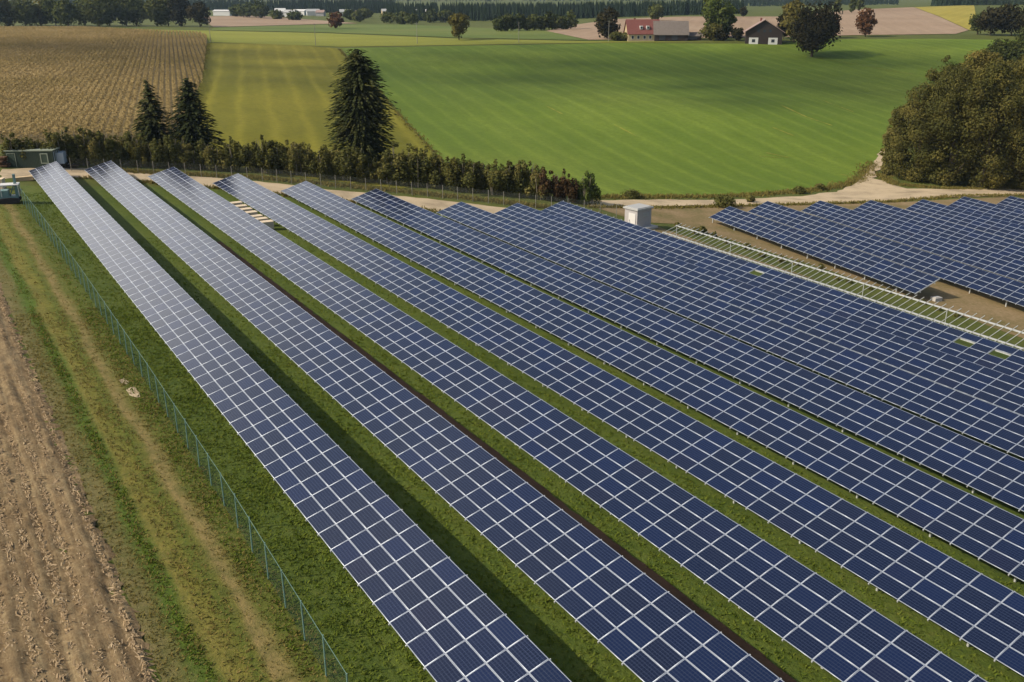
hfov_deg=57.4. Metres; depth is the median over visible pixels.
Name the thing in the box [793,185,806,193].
bush
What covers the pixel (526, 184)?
hedge tree
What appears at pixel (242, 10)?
village tree
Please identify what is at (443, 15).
village tree
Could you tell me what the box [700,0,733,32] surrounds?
tall tree
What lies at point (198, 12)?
wood tree
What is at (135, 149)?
hedge tree
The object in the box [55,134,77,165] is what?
hedge tree
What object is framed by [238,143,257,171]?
hedge tree
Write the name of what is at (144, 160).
hedge tree
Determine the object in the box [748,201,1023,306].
solar row
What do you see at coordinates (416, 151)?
hedge tree
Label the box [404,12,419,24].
village tree
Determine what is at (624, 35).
round bush
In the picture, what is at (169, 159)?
hedge tree
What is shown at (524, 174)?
hedge tree
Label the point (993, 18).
round tree
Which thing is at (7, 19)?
wood tree
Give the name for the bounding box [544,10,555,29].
grove tree
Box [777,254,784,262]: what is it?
sapling
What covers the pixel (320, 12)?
village house
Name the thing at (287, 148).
hedge tree
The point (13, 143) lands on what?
hedge tree
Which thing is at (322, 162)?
hedge tree
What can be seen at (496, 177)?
hedge tree
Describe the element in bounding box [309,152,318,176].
hedge tree
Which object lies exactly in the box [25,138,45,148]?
hedge tree
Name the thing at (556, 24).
grove tree
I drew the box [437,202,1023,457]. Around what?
solar row
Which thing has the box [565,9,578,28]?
grove tree
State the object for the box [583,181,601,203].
hedge tree
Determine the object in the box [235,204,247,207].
carton pallet
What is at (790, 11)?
tall tree
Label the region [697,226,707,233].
bush
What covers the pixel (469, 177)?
hedge tree
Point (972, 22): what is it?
round tree
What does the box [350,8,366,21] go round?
village tree
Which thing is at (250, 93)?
yellow meadow
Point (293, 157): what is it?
hedge tree
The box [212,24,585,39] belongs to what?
meadow
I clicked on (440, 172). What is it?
hedge tree
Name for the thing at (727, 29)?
tall tree
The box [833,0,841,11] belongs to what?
slender tree
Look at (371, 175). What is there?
hedge tree
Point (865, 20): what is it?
round tree
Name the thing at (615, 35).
round bush
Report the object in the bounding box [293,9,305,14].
village house
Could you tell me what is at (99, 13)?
wood tree
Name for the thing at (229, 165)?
hedge tree
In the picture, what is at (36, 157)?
site container
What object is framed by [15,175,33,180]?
plank stack
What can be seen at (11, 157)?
door
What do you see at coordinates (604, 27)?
round tree
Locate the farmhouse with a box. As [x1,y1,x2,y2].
[623,18,659,40]
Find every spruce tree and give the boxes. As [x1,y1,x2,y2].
[129,80,177,147]
[165,78,225,166]
[323,49,398,175]
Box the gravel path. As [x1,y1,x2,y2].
[0,168,504,214]
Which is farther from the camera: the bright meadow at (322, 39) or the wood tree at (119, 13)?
the wood tree at (119, 13)
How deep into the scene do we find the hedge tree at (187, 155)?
150.93 m
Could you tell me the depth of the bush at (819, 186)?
184.68 m
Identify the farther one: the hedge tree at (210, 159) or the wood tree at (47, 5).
the wood tree at (47, 5)
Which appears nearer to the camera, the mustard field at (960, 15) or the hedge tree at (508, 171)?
the hedge tree at (508, 171)
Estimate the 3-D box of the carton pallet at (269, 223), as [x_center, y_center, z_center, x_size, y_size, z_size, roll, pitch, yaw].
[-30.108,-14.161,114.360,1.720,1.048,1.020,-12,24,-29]
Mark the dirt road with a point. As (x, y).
(872, 188)
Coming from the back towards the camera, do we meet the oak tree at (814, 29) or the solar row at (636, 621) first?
the oak tree at (814, 29)
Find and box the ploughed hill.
[786,7,966,36]
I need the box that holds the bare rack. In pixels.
[662,223,1023,349]
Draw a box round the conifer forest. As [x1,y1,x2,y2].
[26,0,1023,20]
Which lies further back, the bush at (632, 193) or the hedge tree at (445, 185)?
the bush at (632, 193)
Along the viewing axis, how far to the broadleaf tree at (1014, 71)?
200.66 m
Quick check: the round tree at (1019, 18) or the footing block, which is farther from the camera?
the round tree at (1019, 18)
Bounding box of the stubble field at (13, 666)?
[0,279,163,681]
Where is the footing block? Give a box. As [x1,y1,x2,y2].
[930,296,942,301]
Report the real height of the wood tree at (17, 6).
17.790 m
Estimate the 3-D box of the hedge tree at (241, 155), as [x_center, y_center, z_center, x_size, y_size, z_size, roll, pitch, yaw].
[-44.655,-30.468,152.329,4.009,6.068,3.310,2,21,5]
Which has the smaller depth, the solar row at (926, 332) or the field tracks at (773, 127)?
the solar row at (926, 332)
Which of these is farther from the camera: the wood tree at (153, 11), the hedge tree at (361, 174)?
the wood tree at (153, 11)
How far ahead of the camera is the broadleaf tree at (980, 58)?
196.74 m
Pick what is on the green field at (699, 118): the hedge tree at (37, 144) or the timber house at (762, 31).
the timber house at (762, 31)
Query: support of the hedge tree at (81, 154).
on the ground at (752, 10)
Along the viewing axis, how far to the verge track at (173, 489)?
50.29 m
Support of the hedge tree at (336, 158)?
on the ground at (752, 10)
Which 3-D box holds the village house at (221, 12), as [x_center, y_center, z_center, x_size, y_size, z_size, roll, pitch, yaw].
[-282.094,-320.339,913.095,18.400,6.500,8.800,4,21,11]
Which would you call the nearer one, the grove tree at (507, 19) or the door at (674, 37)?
the door at (674, 37)
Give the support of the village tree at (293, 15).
on the ground at (752, 10)
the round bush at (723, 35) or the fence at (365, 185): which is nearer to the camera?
the fence at (365, 185)
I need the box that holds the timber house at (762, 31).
[743,18,784,44]
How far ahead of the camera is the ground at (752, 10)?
163.25 m
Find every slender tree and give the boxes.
[739,6,747,15]
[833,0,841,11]
[849,0,856,12]
[856,0,864,11]
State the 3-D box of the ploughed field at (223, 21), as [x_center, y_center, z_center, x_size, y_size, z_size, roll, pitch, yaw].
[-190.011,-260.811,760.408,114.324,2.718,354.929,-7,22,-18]
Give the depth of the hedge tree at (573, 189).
146.01 m
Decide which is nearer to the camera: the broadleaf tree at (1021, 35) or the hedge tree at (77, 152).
the hedge tree at (77, 152)
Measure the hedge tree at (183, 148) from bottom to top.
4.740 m
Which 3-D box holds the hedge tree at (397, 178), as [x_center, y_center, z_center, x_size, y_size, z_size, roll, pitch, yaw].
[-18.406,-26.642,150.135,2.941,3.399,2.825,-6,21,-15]
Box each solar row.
[28,161,571,681]
[84,161,783,681]
[148,167,986,681]
[212,173,1023,676]
[281,181,1023,581]
[351,189,1023,511]
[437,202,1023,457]
[494,203,1023,415]
[541,200,1023,379]
[709,206,939,293]
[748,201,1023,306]
[801,201,1023,281]
[854,200,1023,260]
[905,199,1023,242]
[949,196,1023,225]
[996,196,1023,210]
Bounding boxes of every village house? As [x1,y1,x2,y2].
[213,10,231,15]
[274,8,285,15]
[283,10,296,16]
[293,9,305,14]
[306,9,319,15]
[315,10,325,15]
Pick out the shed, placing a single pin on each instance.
(693, 35)
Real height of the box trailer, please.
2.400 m
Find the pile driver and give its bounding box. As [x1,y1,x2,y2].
[0,174,21,203]
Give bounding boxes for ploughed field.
[208,16,348,26]
[548,16,778,39]
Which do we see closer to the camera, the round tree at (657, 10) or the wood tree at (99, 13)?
the wood tree at (99, 13)
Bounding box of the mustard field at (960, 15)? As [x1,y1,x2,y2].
[915,5,974,29]
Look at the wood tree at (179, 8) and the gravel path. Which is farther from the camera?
the wood tree at (179, 8)
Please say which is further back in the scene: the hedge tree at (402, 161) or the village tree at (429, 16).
the village tree at (429, 16)
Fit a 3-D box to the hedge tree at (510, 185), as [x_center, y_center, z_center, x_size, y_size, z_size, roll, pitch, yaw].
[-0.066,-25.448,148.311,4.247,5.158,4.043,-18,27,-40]
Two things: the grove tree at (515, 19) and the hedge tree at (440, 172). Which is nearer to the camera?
the hedge tree at (440, 172)
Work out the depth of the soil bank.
124.64 m
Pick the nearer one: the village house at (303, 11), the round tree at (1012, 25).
the round tree at (1012, 25)
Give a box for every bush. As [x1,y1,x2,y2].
[609,31,621,40]
[619,32,627,40]
[620,188,641,198]
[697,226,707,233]
[698,22,723,39]
[713,194,737,207]
[714,31,729,40]
[730,27,744,40]
[745,195,755,201]
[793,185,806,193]
[813,183,825,189]
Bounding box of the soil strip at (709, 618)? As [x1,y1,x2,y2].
[217,242,796,681]
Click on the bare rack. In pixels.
(888, 305)
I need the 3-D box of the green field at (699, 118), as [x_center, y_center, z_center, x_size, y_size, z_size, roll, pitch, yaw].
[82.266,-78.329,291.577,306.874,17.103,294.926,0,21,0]
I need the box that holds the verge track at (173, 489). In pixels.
[0,178,352,681]
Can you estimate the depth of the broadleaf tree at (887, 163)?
201.52 m
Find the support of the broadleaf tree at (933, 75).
on the ground at (752, 10)
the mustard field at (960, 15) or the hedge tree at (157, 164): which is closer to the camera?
the hedge tree at (157, 164)
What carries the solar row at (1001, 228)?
on the soil bank
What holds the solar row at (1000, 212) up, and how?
on the soil bank
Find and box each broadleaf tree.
[879,109,910,175]
[885,81,958,182]
[911,55,967,171]
[916,65,999,185]
[950,58,1023,189]
[953,48,1006,177]
[986,38,1023,89]
[987,54,1023,179]
[993,60,1023,190]
[1010,27,1023,91]
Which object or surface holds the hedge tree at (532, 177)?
on the ground at (752, 10)
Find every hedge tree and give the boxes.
[0,132,36,155]
[17,140,26,159]
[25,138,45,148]
[33,139,46,148]
[40,129,59,145]
[45,126,75,165]
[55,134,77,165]
[66,137,85,163]
[70,126,102,165]
[74,133,106,165]
[85,132,115,165]
[92,130,114,163]
[109,141,122,165]
[111,134,124,163]
[118,131,147,156]
[120,150,130,164]
[127,137,148,165]
[128,141,152,166]
[146,139,162,156]
[148,138,165,167]
[150,135,181,167]
[162,135,187,168]
[162,147,171,167]
[176,139,193,167]
[178,145,198,168]
[190,152,204,169]
[194,138,221,168]
[203,140,227,170]
[220,141,237,167]
[223,153,235,171]
[225,136,248,171]
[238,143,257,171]
[249,134,276,173]
[264,144,288,173]
[271,140,288,173]
[271,144,294,171]
[282,152,304,174]
[283,140,311,174]
[296,142,312,176]
[306,159,316,176]
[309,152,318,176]
[313,144,334,180]
[324,159,341,178]
[327,144,348,177]
[331,143,356,180]
[335,156,357,180]
[338,146,371,180]
[355,156,377,182]
[364,157,380,181]
[376,149,407,184]
[380,161,388,183]
[387,142,428,185]
[390,172,404,185]
[395,146,429,174]
[406,148,430,187]
[414,152,449,188]
[429,156,452,188]
[430,163,445,187]
[445,156,461,191]
[452,154,467,190]
[459,162,481,176]
[460,159,476,192]
[463,164,488,192]
[474,161,493,191]
[484,163,502,194]
[488,160,514,195]
[493,159,510,194]
[499,165,521,195]
[510,160,537,196]
[514,160,540,197]
[520,167,536,196]
[530,167,547,199]
[537,167,558,199]
[547,181,552,198]
[549,168,566,200]
[554,173,570,200]
[566,178,579,202]
[571,170,600,204]
[571,178,582,202]
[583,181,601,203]
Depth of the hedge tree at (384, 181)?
150.02 m
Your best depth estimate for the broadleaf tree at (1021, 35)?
304.71 m
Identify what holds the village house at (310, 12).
on the ground at (752, 10)
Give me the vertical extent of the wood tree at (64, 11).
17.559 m
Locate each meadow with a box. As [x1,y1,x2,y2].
[133,29,651,46]
[176,43,444,188]
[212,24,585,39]
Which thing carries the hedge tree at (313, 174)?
on the ground at (752, 10)
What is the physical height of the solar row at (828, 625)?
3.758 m
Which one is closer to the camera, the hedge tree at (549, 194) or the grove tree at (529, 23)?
the hedge tree at (549, 194)
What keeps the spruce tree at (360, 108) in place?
on the yellow meadow at (250, 93)
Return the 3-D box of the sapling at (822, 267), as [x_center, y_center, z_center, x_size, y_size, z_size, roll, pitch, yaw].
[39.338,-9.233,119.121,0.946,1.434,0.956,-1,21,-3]
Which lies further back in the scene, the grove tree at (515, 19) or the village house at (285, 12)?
the village house at (285, 12)
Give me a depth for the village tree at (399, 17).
720.83 m
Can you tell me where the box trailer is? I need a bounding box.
[56,150,68,165]
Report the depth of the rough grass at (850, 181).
160.88 m
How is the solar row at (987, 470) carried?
on the park lawn at (129, 222)
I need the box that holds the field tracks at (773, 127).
[547,57,909,179]
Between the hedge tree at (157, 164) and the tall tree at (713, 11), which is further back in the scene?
the tall tree at (713, 11)
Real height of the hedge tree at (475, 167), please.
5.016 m
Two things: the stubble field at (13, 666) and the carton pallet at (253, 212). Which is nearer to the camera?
the stubble field at (13, 666)
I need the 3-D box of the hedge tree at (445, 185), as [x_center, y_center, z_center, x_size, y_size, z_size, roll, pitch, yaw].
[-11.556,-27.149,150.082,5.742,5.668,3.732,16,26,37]
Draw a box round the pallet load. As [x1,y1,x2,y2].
[0,177,6,188]
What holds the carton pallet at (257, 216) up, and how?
on the park lawn at (129, 222)
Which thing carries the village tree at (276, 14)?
on the ground at (752, 10)
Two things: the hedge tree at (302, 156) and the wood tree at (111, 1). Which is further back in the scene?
the wood tree at (111, 1)
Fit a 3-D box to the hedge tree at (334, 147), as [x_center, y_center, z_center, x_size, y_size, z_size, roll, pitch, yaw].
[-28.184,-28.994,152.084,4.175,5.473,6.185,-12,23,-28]
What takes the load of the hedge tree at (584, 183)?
on the ground at (752, 10)
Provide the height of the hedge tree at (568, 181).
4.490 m
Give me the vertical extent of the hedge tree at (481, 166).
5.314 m
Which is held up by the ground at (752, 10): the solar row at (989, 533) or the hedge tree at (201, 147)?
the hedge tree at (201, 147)
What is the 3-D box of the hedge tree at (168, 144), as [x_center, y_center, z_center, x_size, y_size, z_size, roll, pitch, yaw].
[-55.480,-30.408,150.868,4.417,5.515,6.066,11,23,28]
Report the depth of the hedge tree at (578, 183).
147.56 m
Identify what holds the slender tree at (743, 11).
on the ploughed field at (588, 31)
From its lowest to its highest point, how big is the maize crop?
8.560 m
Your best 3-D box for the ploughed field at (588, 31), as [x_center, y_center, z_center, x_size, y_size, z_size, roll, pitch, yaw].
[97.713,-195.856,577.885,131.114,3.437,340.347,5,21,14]
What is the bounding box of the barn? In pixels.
[653,21,688,40]
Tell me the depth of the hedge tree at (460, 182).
147.64 m
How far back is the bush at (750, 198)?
161.74 m
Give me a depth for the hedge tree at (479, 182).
148.46 m
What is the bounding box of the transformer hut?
[623,203,657,228]
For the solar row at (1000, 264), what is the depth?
132.21 m
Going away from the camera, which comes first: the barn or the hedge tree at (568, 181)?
the hedge tree at (568, 181)
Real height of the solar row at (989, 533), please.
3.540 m
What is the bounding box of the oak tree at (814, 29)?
[789,0,842,56]
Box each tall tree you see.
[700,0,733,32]
[720,1,737,34]
[779,0,806,41]
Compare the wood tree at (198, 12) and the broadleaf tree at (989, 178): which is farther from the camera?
the wood tree at (198, 12)
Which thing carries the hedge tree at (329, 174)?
on the ground at (752, 10)
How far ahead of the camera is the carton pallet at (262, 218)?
115.68 m
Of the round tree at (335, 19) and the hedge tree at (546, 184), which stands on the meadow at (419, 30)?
the round tree at (335, 19)
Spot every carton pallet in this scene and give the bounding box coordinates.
[230,201,242,204]
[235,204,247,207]
[240,207,252,211]
[245,210,257,214]
[251,214,262,217]
[256,217,267,220]
[260,220,273,229]
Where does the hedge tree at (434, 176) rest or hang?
on the ground at (752, 10)
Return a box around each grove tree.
[492,16,505,30]
[501,14,512,30]
[508,12,520,30]
[515,13,525,29]
[523,17,534,29]
[526,14,541,29]
[537,16,547,29]
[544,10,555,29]
[551,14,562,28]
[558,15,570,28]
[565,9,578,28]
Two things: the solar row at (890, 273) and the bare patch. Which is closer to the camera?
the bare patch
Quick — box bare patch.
[126,387,139,396]
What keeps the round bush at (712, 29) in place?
on the ground at (752, 10)
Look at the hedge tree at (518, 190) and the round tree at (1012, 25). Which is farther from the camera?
the round tree at (1012, 25)
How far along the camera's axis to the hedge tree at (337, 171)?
150.28 m
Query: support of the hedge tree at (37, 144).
on the ground at (752, 10)
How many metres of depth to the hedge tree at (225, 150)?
152.54 m
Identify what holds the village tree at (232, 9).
on the ground at (752, 10)
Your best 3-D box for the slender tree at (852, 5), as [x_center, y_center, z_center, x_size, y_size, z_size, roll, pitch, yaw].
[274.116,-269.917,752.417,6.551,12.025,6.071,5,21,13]
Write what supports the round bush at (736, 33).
on the ground at (752, 10)
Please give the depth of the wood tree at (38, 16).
599.37 m
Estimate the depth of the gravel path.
139.92 m
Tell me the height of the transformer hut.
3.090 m
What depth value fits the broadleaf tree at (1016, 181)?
190.89 m
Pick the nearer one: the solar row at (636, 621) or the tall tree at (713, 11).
the solar row at (636, 621)
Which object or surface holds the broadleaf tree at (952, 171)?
on the ground at (752, 10)
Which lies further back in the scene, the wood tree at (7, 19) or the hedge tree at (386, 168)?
the wood tree at (7, 19)
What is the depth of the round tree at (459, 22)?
426.16 m
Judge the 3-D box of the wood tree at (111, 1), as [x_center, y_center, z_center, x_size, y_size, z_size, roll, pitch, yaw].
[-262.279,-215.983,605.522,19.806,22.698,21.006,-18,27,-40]
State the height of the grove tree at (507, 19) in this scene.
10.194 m
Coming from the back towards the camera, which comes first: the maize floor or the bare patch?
the maize floor
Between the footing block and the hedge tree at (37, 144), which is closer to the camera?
the footing block
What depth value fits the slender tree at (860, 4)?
784.73 m
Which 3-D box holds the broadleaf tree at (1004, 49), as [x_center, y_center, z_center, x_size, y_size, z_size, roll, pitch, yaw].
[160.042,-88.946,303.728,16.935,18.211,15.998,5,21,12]
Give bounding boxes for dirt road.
[590,151,1023,206]
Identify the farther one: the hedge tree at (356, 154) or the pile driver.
the hedge tree at (356, 154)
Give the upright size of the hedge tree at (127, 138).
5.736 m
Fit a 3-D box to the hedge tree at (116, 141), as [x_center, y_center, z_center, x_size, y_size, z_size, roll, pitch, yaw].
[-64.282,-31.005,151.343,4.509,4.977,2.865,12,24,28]
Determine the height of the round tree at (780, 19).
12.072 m
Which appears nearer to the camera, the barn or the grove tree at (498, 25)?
the barn
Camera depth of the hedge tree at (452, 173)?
147.00 m
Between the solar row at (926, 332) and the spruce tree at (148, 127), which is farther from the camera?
the spruce tree at (148, 127)
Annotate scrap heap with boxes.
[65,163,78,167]
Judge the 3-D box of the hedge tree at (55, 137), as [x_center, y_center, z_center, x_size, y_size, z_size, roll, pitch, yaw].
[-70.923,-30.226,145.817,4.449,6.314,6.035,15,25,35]
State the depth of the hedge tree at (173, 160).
151.08 m
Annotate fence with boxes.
[18,186,347,681]
[69,158,616,217]
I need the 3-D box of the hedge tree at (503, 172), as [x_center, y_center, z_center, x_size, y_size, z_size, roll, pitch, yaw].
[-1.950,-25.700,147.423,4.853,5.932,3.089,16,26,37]
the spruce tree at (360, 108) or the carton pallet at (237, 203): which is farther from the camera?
the spruce tree at (360, 108)
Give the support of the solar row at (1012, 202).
on the soil bank
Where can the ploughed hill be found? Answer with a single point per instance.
(904, 20)
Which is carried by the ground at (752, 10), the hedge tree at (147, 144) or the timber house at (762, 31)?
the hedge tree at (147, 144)
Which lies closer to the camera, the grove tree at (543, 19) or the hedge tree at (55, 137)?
the hedge tree at (55, 137)
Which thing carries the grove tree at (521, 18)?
on the meadow at (419, 30)
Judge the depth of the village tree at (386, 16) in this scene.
744.62 m
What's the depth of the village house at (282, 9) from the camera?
903.33 m
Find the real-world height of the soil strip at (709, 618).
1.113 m
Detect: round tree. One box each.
[326,11,344,27]
[447,12,470,39]
[594,6,620,38]
[648,3,664,18]
[775,14,788,38]
[854,7,877,36]
[968,12,988,34]
[973,6,1010,35]
[996,3,1023,35]
[1015,9,1023,31]
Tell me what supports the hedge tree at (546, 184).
on the ground at (752, 10)
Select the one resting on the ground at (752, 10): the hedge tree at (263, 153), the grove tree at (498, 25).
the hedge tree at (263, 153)
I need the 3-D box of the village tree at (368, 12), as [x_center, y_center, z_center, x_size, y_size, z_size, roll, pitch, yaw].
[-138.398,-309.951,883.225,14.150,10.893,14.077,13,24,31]
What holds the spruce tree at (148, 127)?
on the ground at (752, 10)
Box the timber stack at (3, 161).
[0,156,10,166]
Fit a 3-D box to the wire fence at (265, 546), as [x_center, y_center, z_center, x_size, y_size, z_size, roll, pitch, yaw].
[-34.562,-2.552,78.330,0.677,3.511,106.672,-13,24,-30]
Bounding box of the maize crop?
[0,26,206,138]
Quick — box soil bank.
[599,197,1023,337]
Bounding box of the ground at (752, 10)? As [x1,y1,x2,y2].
[0,0,1023,681]
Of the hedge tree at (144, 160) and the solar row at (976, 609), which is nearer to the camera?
the solar row at (976, 609)
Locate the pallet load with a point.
(2, 179)
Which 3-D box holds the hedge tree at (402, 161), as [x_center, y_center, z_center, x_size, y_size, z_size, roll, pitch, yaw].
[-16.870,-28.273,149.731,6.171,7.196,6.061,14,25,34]
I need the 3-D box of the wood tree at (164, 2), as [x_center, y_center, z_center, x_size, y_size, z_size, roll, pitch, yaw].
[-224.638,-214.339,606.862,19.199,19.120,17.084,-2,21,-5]
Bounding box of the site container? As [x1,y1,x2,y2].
[3,147,59,167]
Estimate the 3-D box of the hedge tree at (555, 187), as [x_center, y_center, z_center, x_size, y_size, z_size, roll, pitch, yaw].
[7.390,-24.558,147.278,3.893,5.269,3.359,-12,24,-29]
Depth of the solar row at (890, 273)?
123.30 m
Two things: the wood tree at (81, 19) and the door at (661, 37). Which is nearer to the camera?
the door at (661, 37)
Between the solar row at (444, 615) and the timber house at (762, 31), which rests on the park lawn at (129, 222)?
the solar row at (444, 615)
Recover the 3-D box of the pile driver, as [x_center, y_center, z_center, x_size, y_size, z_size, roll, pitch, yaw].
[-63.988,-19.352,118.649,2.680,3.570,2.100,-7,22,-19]
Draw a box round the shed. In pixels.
[688,32,702,39]
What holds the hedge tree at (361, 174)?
on the ground at (752, 10)
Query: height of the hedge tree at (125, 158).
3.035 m
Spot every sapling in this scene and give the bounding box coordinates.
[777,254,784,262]
[818,263,824,271]
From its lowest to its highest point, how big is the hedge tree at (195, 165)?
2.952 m
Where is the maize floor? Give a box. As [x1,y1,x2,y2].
[0,33,206,143]
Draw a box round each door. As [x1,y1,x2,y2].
[6,153,16,166]
[628,213,635,223]
[659,35,665,39]
[671,35,677,39]
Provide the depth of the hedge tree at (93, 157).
147.21 m
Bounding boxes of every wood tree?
[0,0,18,25]
[6,0,41,25]
[23,0,52,25]
[38,0,61,25]
[51,0,80,25]
[72,0,87,25]
[75,0,113,26]
[98,0,117,25]
[109,0,138,25]
[116,0,147,25]
[140,0,170,25]
[156,0,174,25]
[167,0,190,26]
[185,1,210,26]
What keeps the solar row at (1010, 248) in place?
on the soil bank
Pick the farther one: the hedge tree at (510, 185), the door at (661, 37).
the door at (661, 37)
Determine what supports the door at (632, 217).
in the transformer hut
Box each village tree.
[227,4,239,15]
[236,2,254,16]
[248,0,269,17]
[270,9,284,18]
[286,9,302,19]
[343,9,353,19]
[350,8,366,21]
[360,7,373,17]
[379,11,394,22]
[391,11,407,23]
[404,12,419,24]
[420,8,438,22]
[437,9,452,22]
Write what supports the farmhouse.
on the ground at (752, 10)
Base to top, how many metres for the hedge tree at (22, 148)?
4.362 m
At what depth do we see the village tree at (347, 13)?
824.61 m
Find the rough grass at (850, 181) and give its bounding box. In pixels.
[74,43,1023,219]
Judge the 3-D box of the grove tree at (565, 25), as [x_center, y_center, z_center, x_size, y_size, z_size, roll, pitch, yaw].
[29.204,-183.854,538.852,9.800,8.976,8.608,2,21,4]
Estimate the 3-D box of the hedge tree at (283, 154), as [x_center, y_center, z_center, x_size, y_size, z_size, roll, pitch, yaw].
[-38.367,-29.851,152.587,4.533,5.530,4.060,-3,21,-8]
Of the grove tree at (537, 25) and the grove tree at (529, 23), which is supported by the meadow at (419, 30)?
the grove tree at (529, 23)
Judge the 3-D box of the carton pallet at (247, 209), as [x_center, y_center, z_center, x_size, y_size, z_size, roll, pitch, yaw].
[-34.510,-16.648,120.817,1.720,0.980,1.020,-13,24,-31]
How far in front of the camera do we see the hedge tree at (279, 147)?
151.72 m
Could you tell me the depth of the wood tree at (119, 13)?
595.21 m
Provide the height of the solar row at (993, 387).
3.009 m
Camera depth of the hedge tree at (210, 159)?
151.23 m
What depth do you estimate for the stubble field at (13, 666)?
44.56 m
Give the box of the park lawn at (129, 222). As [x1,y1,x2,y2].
[17,186,1023,681]
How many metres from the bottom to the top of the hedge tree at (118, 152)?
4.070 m
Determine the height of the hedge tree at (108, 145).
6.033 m
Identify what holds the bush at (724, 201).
on the ground at (752, 10)
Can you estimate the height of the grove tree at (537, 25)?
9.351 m
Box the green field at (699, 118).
[340,39,1020,196]
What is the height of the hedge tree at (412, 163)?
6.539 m
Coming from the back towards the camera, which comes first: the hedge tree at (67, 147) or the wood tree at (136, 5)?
the wood tree at (136, 5)
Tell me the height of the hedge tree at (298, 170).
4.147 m
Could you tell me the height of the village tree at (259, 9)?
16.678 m
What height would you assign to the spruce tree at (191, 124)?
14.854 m
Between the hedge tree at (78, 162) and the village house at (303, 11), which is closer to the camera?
the hedge tree at (78, 162)
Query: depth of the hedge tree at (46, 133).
144.87 m
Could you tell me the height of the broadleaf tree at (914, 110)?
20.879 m

